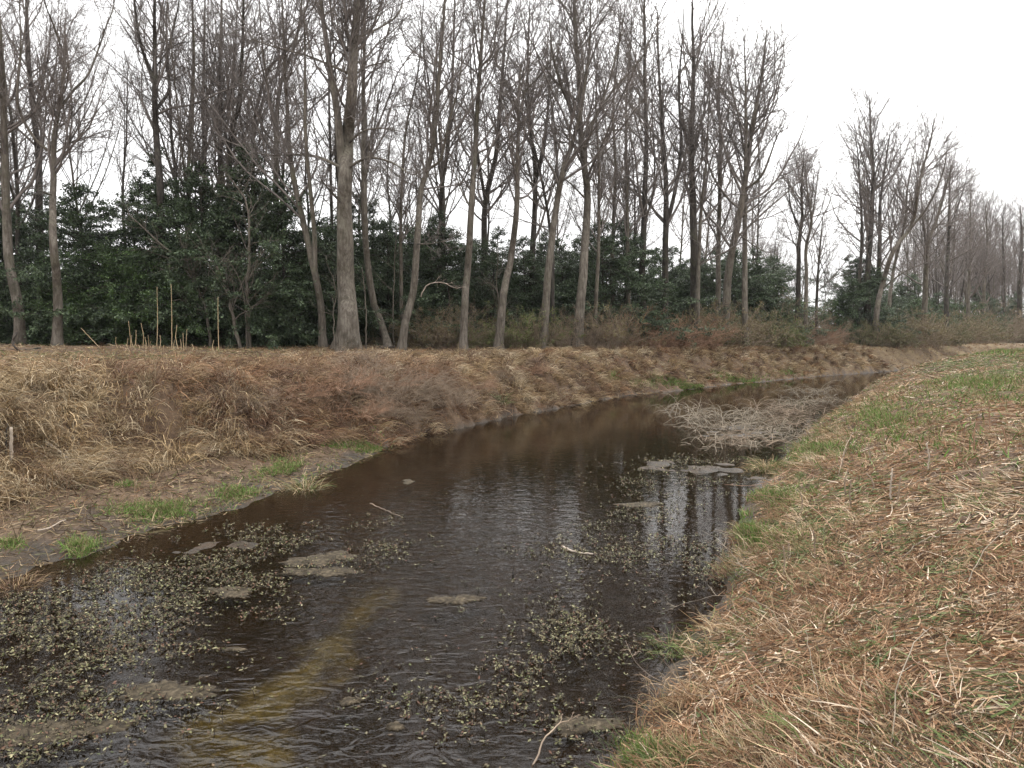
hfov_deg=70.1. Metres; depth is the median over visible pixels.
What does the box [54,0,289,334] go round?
bare tree
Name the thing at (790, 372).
green grass
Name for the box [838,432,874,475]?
arching stalk
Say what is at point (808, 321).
shrub
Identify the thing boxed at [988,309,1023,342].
shrub
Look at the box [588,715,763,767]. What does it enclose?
green grass
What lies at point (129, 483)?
green grass
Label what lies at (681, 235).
bare tree
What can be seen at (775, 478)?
arching stalk
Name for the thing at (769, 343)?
shrub
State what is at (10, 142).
bare tree
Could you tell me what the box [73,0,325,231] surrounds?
bare tree
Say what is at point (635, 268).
evergreen tree
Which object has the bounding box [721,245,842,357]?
evergreen tree
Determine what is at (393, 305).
sapling
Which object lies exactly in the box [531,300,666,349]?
shrub
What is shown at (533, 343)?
shrub
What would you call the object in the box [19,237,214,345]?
evergreen tree
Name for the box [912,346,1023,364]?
green grass
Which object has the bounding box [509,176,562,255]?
bare tree
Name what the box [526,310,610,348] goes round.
shrub
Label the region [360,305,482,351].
shrub
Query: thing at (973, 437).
broken stalk
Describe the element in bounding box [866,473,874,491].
broken stalk
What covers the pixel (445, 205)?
bare tree
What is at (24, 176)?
bare tree
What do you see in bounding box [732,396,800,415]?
reed clump
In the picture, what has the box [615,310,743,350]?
shrub
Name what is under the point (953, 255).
bare tree
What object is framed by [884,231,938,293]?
bare tree
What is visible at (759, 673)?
arching stalk
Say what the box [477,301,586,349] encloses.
shrub
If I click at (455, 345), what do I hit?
shrub
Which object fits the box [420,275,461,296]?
dead branch
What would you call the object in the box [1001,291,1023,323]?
evergreen tree
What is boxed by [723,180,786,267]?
bare tree
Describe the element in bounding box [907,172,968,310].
bare tree
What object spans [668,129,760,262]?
bare tree
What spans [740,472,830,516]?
green grass
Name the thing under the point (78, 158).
bare tree
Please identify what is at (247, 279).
sapling
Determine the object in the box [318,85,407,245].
bare tree
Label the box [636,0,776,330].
bare tree
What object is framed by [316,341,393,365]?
bramble
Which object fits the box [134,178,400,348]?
evergreen tree
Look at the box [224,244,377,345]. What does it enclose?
evergreen tree
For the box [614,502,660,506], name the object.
mud mat
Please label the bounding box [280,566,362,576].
mud mat
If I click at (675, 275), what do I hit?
evergreen tree
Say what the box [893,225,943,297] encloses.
bare tree
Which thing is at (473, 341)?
shrub
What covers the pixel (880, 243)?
bare tree
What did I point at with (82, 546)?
green grass
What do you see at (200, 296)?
sapling
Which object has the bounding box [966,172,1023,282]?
bare tree
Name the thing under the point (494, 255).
evergreen tree
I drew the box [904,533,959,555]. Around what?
arching stalk
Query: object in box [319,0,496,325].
bare tree
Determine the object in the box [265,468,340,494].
grass tussock
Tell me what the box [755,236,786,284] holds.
bare tree
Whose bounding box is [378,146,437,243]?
bare tree
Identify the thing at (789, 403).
reed clump
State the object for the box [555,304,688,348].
shrub
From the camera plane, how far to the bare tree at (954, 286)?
142.80 m
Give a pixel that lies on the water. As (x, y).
(494, 479)
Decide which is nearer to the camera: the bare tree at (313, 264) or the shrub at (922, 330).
the bare tree at (313, 264)
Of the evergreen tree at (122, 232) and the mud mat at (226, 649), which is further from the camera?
the evergreen tree at (122, 232)
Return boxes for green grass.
[0,533,28,554]
[52,527,112,558]
[53,492,235,534]
[107,477,142,488]
[191,482,271,509]
[216,450,341,488]
[311,438,361,451]
[317,424,390,453]
[536,352,710,389]
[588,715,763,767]
[668,358,771,382]
[724,517,872,558]
[735,505,758,519]
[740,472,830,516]
[769,363,806,376]
[770,433,911,471]
[777,383,1023,656]
[805,362,1023,452]
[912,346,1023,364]
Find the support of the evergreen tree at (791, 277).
on the ground at (898, 354)
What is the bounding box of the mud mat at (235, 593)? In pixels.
[202,586,253,597]
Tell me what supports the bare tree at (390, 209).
on the ground at (898, 354)
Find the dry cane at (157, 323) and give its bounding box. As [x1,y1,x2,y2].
[156,302,157,347]
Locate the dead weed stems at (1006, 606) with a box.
[619,349,1023,767]
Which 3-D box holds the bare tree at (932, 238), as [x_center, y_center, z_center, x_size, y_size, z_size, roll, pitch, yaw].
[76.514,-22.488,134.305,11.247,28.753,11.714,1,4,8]
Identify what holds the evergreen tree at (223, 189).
on the ground at (898, 354)
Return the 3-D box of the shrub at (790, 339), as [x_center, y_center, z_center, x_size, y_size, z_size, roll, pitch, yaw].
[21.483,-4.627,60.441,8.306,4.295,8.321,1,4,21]
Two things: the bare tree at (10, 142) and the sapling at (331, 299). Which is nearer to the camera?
the sapling at (331, 299)
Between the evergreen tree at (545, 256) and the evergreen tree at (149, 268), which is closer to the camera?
the evergreen tree at (149, 268)
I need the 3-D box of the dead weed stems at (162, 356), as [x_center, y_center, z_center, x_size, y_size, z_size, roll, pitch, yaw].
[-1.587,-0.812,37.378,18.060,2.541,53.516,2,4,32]
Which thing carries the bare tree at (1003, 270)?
on the ground at (898, 354)
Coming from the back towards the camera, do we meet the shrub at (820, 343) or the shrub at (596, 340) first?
the shrub at (820, 343)
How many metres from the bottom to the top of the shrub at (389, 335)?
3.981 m
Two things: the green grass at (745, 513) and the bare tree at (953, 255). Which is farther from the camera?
the bare tree at (953, 255)
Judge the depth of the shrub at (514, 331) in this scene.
44.32 m
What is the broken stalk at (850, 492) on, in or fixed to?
on the ground at (898, 354)
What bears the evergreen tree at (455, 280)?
on the ground at (898, 354)
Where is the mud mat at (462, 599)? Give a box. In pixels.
[424,594,487,604]
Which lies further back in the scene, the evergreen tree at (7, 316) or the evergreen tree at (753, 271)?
the evergreen tree at (753, 271)
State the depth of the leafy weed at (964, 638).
4.91 m
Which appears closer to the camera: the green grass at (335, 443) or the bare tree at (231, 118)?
the green grass at (335, 443)
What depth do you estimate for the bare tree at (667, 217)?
52.50 m
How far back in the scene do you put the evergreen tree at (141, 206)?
39.75 m
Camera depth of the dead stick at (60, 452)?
14.33 m
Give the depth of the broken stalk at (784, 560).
7.87 m
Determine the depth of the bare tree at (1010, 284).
148.25 m
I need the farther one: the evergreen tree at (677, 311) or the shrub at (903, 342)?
the shrub at (903, 342)
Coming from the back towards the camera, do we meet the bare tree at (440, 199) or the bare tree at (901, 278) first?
the bare tree at (901, 278)
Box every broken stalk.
[5,423,8,453]
[9,427,13,459]
[782,546,785,576]
[813,530,815,555]
[844,468,848,494]
[849,479,851,504]
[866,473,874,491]
[884,562,890,584]
[889,468,892,498]
[896,476,901,502]
[926,443,929,469]
[973,422,977,450]
[988,400,990,429]
[1001,426,1006,454]
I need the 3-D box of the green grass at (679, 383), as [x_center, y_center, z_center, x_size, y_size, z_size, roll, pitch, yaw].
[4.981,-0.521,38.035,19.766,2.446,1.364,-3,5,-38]
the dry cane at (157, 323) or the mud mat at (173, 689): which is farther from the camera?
the dry cane at (157, 323)
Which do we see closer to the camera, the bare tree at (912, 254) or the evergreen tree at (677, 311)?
the evergreen tree at (677, 311)
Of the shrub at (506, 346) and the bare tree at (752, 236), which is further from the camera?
the bare tree at (752, 236)
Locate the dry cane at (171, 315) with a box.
[171,289,171,346]
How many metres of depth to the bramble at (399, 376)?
22.83 m
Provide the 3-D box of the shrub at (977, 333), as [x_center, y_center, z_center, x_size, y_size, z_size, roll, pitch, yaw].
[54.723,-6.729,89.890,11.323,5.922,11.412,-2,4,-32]
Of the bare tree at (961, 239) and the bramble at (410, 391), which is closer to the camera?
the bramble at (410, 391)
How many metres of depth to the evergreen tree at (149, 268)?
38.21 m
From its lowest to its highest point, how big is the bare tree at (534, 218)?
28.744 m
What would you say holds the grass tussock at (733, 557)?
on the ground at (898, 354)
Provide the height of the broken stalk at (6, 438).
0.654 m
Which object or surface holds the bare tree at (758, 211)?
on the ground at (898, 354)
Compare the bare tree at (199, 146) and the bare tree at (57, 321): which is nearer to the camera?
the bare tree at (57, 321)
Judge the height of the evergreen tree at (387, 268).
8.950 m
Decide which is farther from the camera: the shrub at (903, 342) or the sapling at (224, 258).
the shrub at (903, 342)
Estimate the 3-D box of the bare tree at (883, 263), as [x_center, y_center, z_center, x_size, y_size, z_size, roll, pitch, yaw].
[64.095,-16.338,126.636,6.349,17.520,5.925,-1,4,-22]
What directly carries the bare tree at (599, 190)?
on the ground at (898, 354)
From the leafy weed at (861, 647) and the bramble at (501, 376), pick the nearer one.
the leafy weed at (861, 647)
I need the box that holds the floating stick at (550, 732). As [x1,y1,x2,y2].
[533,711,578,763]
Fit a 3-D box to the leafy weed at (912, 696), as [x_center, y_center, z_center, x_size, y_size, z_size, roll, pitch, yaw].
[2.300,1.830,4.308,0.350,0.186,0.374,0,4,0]
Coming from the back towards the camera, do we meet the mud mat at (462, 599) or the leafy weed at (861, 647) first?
the mud mat at (462, 599)
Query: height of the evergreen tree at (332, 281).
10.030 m
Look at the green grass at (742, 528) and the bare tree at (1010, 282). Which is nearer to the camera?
the green grass at (742, 528)
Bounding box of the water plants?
[0,450,766,767]
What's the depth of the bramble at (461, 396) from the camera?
23.99 m
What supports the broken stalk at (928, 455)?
on the ground at (898, 354)
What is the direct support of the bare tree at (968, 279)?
on the ground at (898, 354)
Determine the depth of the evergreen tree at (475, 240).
53.39 m
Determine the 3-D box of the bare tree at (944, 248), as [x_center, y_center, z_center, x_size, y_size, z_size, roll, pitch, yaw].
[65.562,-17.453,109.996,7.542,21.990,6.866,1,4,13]
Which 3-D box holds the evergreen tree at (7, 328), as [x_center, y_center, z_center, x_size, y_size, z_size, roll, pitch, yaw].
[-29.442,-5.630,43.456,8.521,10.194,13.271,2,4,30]
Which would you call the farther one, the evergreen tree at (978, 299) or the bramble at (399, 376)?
the evergreen tree at (978, 299)
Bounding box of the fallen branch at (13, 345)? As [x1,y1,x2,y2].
[12,332,40,350]
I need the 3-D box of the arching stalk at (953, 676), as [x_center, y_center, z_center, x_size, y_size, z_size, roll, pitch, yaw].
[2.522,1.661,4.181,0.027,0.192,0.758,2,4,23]
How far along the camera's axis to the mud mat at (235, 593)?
8.58 m
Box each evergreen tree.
[0,159,293,345]
[0,177,202,344]
[0,180,101,343]
[0,180,149,345]
[0,208,75,337]
[0,208,96,343]
[0,286,32,341]
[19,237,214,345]
[22,191,91,282]
[24,197,142,342]
[42,248,242,345]
[96,172,295,345]
[106,146,225,340]
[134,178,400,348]
[135,143,337,346]
[166,152,337,349]
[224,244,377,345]
[263,209,430,344]
[295,222,391,345]
[303,191,460,323]
[326,231,461,347]
[336,198,420,346]
[358,217,490,340]
[360,222,494,324]
[370,208,511,340]
[387,217,476,347]
[390,225,570,347]
[413,212,534,329]
[419,265,484,336]
[431,242,518,326]
[441,236,524,326]
[469,235,602,334]
[474,237,653,346]
[475,269,538,330]
[505,219,696,346]
[515,239,590,299]
[518,231,573,339]
[544,233,703,327]
[557,234,618,324]
[571,218,725,346]
[598,223,683,324]
[631,278,684,323]
[638,252,765,326]
[645,253,688,327]
[653,244,721,317]
[656,258,769,312]
[660,271,732,337]
[683,247,811,330]
[701,247,806,334]
[720,252,794,331]
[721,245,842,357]
[740,283,814,331]
[764,253,839,341]
[786,298,830,334]
[808,254,941,343]
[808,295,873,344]
[819,257,911,341]
[844,268,906,322]
[881,283,910,318]
[881,291,919,326]
[885,272,940,322]
[903,296,958,341]
[913,298,964,327]
[928,292,959,326]
[942,301,981,320]
[950,299,1012,340]
[951,284,1009,320]
[976,296,1010,329]
[988,295,1016,319]
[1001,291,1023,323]
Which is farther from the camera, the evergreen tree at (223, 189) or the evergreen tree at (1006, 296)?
the evergreen tree at (1006, 296)
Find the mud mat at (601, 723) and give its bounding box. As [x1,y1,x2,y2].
[553,715,627,735]
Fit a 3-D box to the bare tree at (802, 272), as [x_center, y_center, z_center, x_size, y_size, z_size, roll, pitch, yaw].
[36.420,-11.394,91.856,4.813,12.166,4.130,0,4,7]
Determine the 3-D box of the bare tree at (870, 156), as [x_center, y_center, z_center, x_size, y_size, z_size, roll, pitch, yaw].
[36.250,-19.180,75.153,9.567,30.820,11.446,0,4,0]
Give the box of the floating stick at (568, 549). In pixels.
[561,546,592,554]
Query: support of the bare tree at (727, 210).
on the ground at (898, 354)
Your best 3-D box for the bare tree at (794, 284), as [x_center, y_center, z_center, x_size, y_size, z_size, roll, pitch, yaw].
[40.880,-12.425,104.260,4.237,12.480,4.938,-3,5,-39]
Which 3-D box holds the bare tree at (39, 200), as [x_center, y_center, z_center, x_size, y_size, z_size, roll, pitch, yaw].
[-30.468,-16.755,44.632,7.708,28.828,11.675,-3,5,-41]
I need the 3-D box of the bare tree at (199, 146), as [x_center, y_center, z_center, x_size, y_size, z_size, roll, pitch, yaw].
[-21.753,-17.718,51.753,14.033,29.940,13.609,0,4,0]
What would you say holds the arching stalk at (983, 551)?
on the ground at (898, 354)
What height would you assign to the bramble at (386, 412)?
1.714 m
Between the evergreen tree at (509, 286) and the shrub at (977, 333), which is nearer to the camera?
the evergreen tree at (509, 286)
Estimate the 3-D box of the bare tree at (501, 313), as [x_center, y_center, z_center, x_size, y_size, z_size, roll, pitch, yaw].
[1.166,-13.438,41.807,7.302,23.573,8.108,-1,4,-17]
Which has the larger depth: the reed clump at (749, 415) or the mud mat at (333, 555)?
the reed clump at (749, 415)
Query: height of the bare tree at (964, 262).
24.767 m
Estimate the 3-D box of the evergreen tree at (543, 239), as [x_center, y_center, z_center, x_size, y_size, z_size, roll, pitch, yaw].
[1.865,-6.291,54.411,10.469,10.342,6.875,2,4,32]
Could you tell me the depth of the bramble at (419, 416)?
22.01 m
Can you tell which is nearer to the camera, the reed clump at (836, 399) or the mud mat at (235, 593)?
the mud mat at (235, 593)
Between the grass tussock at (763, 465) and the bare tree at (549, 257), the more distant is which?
the bare tree at (549, 257)
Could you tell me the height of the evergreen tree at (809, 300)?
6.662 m
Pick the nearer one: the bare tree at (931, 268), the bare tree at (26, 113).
the bare tree at (26, 113)
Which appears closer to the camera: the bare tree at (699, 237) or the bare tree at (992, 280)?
the bare tree at (699, 237)
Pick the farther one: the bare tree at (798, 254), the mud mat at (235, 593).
the bare tree at (798, 254)
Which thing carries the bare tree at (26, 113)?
on the ground at (898, 354)
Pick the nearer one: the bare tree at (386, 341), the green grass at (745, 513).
the green grass at (745, 513)
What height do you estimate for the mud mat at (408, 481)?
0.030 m
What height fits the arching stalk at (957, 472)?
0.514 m
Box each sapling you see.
[110,194,234,346]
[160,222,270,348]
[181,234,284,348]
[197,158,284,347]
[308,249,345,350]
[354,262,370,348]
[362,228,418,347]
[471,234,519,313]
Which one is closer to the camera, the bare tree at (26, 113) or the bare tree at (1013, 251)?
the bare tree at (26, 113)
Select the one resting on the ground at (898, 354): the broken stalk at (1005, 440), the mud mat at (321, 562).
the broken stalk at (1005, 440)
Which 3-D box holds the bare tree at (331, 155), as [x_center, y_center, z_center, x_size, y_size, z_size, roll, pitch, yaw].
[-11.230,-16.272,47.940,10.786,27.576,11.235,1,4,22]
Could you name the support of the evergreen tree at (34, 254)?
on the ground at (898, 354)
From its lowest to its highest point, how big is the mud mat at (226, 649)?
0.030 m
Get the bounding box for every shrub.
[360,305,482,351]
[361,312,422,346]
[392,304,494,350]
[406,291,488,349]
[439,316,521,349]
[471,328,520,348]
[473,304,552,349]
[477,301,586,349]
[491,321,578,349]
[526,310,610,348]
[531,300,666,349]
[548,300,638,348]
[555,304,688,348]
[589,310,715,349]
[591,311,725,352]
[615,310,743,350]
[633,313,743,348]
[657,306,755,347]
[678,299,795,355]
[705,303,800,345]
[732,310,804,350]
[749,302,824,349]
[751,286,862,347]
[790,318,849,345]
[809,311,869,345]
[812,327,846,344]
[834,314,922,347]
[855,318,928,347]
[869,305,961,352]
[895,312,968,347]
[912,314,982,345]
[930,308,1013,345]
[953,291,1023,342]
[956,313,1020,343]
[987,313,1023,342]
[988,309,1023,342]
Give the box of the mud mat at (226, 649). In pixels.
[222,647,246,651]
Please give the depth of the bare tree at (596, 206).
67.08 m
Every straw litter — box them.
[0,341,1023,581]
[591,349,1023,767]
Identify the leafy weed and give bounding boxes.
[488,392,514,405]
[847,638,875,654]
[869,675,937,707]
[948,630,1003,647]
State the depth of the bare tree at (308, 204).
52.97 m
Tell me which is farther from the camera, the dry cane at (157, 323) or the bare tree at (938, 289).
the bare tree at (938, 289)
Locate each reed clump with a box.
[643,393,700,411]
[654,397,741,419]
[664,403,762,433]
[681,431,766,451]
[686,419,798,445]
[692,396,796,421]
[703,409,823,435]
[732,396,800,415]
[744,423,829,442]
[756,410,819,426]
[766,392,833,406]
[771,375,842,392]
[773,401,832,416]
[803,392,852,403]
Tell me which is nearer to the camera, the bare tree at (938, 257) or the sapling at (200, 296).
the sapling at (200, 296)
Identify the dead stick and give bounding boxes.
[37,520,64,530]
[45,442,73,463]
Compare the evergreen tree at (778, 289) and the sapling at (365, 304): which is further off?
the evergreen tree at (778, 289)
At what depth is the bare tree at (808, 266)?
78.25 m
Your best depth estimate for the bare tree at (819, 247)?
68.92 m
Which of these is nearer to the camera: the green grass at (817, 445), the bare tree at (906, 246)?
the green grass at (817, 445)
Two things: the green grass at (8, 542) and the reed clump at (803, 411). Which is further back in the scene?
the reed clump at (803, 411)
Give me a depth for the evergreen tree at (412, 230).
51.77 m
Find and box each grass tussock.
[0,569,60,602]
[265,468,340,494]
[631,624,712,666]
[713,540,769,566]
[736,454,794,471]
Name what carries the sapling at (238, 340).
on the ground at (898, 354)
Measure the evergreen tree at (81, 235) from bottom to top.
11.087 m
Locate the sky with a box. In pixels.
[0,0,1023,323]
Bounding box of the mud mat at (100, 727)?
[0,718,140,747]
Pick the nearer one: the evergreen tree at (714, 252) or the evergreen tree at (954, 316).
the evergreen tree at (714, 252)
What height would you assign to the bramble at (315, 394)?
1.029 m
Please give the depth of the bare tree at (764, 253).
80.66 m
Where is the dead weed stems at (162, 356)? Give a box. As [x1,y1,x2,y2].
[0,344,757,514]
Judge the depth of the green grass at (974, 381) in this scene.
20.85 m
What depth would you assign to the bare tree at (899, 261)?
111.70 m
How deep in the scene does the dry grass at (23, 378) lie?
18.10 m
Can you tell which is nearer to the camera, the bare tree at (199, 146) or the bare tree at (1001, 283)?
the bare tree at (199, 146)
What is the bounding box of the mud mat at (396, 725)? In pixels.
[385,721,404,730]
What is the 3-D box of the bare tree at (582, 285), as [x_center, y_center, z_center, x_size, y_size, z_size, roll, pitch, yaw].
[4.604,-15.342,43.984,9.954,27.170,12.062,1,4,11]
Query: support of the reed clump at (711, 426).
on the water
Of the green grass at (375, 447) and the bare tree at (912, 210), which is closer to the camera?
the green grass at (375, 447)
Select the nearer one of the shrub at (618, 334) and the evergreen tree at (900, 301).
the shrub at (618, 334)
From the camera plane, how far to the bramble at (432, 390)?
23.33 m
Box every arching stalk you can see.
[622,640,723,697]
[659,585,781,629]
[672,660,783,716]
[690,677,739,737]
[703,521,781,585]
[736,469,818,485]
[742,651,773,709]
[750,495,841,539]
[806,632,826,723]
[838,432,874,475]
[857,683,862,762]
[885,469,1017,499]
[888,627,957,756]
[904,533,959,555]
[905,647,945,709]
[943,633,962,714]
[960,519,1020,598]
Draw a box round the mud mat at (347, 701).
[336,696,363,705]
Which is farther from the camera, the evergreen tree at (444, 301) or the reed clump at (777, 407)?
the evergreen tree at (444, 301)
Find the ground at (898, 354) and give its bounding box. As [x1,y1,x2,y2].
[0,340,1023,767]
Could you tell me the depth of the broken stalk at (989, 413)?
12.47 m
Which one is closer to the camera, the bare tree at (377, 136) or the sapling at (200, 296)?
the sapling at (200, 296)
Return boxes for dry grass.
[0,339,904,511]
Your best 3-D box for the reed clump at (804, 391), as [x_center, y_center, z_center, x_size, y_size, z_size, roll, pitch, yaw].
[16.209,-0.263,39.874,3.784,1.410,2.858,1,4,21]
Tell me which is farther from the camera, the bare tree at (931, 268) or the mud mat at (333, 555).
the bare tree at (931, 268)
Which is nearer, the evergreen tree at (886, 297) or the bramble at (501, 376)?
the bramble at (501, 376)
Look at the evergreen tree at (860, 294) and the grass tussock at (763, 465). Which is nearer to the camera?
the grass tussock at (763, 465)
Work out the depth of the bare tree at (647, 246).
63.16 m
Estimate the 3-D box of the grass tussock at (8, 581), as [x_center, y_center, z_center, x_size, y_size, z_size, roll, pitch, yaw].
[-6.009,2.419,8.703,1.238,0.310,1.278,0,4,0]
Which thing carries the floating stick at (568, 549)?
on the water
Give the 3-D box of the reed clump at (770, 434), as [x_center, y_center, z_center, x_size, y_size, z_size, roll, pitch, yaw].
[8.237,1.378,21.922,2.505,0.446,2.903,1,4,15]
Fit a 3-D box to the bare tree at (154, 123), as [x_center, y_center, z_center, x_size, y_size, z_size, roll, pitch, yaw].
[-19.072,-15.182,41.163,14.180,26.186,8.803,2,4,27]
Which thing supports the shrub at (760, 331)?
on the ground at (898, 354)
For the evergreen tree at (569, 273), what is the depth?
51.34 m
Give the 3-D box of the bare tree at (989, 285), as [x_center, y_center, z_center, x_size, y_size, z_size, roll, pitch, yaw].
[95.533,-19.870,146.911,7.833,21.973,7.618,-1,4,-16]
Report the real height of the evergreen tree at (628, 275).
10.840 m
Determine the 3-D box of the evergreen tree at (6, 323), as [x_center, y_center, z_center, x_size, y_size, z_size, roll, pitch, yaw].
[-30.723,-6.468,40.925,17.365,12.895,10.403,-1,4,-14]
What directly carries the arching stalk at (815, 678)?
on the ground at (898, 354)
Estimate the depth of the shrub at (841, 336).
66.78 m
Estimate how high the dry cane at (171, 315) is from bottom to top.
3.053 m
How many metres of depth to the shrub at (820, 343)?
64.13 m
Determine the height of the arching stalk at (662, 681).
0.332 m
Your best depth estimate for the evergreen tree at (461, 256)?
52.54 m
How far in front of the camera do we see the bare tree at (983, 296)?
110.28 m
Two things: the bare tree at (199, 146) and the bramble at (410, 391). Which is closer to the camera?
the bramble at (410, 391)
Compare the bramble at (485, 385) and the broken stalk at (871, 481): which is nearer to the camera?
the broken stalk at (871, 481)
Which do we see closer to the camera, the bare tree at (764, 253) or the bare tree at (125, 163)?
the bare tree at (125, 163)
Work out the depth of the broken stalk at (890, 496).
9.57 m
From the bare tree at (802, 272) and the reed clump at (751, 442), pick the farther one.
the bare tree at (802, 272)
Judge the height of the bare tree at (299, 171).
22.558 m
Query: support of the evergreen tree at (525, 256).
on the ground at (898, 354)
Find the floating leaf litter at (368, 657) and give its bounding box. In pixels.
[0,411,750,767]
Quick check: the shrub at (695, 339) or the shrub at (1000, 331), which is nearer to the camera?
the shrub at (695, 339)
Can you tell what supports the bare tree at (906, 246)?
on the ground at (898, 354)
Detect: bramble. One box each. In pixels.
[200,381,293,414]
[242,370,351,402]
[252,359,389,402]
[258,357,353,376]
[278,345,436,414]
[283,391,404,427]
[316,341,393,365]
[332,357,445,393]
[333,382,423,436]
[340,355,473,407]
[367,391,447,430]
[373,357,466,400]
[419,373,503,408]
[457,372,503,391]
[491,365,538,380]
[503,360,559,376]
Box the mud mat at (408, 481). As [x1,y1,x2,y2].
[403,479,413,484]
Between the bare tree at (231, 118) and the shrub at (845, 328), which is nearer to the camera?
the bare tree at (231, 118)
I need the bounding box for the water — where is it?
[0,371,896,767]
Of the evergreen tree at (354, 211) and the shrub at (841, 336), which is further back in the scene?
the shrub at (841, 336)
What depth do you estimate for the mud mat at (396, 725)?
5.61 m
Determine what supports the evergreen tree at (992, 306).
on the ground at (898, 354)
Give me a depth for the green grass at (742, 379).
47.33 m
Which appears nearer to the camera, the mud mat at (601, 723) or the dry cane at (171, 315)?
the mud mat at (601, 723)
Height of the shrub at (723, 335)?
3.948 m
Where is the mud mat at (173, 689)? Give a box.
[116,679,220,700]
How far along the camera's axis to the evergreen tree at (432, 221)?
47.16 m
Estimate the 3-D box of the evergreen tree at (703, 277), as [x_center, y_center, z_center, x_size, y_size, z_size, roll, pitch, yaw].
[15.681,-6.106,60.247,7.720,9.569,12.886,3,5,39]
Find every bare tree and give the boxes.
[0,0,23,135]
[0,0,86,341]
[0,0,87,278]
[0,0,95,344]
[0,0,155,346]
[0,48,67,233]
[0,75,23,183]
[3,6,70,173]
[7,0,159,266]
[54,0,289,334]
[71,21,177,242]
[72,0,231,231]
[73,0,301,336]
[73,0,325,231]
[79,0,284,194]
[109,0,255,230]
[119,2,281,226]
[148,37,263,204]
[150,0,306,203]
[173,0,322,225]
[179,0,342,347]
[183,0,371,344]
[184,0,341,249]
[222,0,440,350]
[225,72,331,248]
[229,0,414,252]
[241,37,334,219]
[249,0,413,187]
[265,74,342,230]
[293,115,402,242]
[308,21,413,327]
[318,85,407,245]
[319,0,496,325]
[324,0,469,348]
[332,86,437,242]
[359,0,532,315]
[365,0,591,350]
[372,114,456,242]
[378,0,530,294]
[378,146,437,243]
[386,0,534,350]
[424,0,592,320]
[438,64,534,252]
[440,2,609,338]
[468,0,602,349]
[470,0,677,348]
[482,0,593,324]
[501,0,671,347]
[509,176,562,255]
[527,157,580,265]
[543,0,658,347]
[551,121,638,239]
[562,0,685,308]
[568,139,635,282]
[570,0,702,343]
[571,0,720,317]
[578,0,746,344]
[588,98,677,256]
[590,88,688,247]
[605,143,668,258]
[633,82,733,263]
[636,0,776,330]
[655,37,789,339]
[659,0,795,323]
[668,0,806,345]
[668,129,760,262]
[669,0,837,333]
[695,154,773,257]
[699,201,736,280]
[708,69,825,263]
[713,148,796,258]
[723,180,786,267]
[754,211,802,294]
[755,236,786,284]
[758,119,854,343]
[758,209,793,267]
[763,121,857,323]
[783,222,839,303]
[787,248,822,297]
[787,268,814,301]
[795,182,861,343]
[808,244,842,310]
[815,35,930,342]
[817,84,906,343]
[829,93,941,324]
[847,98,942,318]
[859,59,981,346]
[872,144,992,343]
[872,250,895,292]
[873,163,950,298]
[874,216,933,292]
[884,195,934,287]
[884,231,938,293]
[885,210,942,295]
[886,212,923,287]
[890,255,920,295]
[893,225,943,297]
[905,191,943,297]
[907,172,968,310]
[909,220,950,298]
[912,123,1022,327]
[912,149,991,277]
[916,236,936,297]
[919,215,958,286]
[921,216,944,292]
[925,175,987,303]
[926,209,965,285]
[929,228,983,303]
[929,231,960,295]
[932,156,1010,313]
[934,154,1009,305]
[940,157,1019,343]
[940,268,971,299]
[944,207,993,295]
[951,193,1001,287]
[956,188,1021,322]
[961,196,1009,313]
[963,201,1019,298]
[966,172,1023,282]
[970,256,1012,297]
[972,194,1016,302]
[974,267,1000,308]
[976,186,1023,315]
[979,247,1009,293]
[987,254,1015,312]
[997,200,1023,301]
[998,179,1023,339]
[998,260,1017,297]
[1000,250,1014,300]
[1006,213,1023,301]
[1006,248,1023,311]
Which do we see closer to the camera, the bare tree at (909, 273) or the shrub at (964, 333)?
the shrub at (964, 333)
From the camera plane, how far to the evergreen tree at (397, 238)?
51.40 m
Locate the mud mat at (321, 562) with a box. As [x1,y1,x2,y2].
[278,553,335,567]
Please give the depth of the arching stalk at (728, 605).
7.68 m
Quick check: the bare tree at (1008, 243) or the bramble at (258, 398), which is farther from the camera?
the bare tree at (1008, 243)
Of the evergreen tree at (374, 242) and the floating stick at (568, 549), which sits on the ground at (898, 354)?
the evergreen tree at (374, 242)
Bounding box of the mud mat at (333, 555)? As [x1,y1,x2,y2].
[323,550,354,560]
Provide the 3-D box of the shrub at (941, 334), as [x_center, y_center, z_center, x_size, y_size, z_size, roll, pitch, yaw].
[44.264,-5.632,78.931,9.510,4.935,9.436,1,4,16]
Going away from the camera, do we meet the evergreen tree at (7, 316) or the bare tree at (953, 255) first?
the evergreen tree at (7, 316)
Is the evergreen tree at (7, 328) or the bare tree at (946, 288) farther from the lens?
the bare tree at (946, 288)
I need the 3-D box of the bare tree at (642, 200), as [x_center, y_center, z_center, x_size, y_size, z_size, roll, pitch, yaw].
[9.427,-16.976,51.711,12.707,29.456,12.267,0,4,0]
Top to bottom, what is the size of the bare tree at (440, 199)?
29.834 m
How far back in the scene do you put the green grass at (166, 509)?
12.13 m

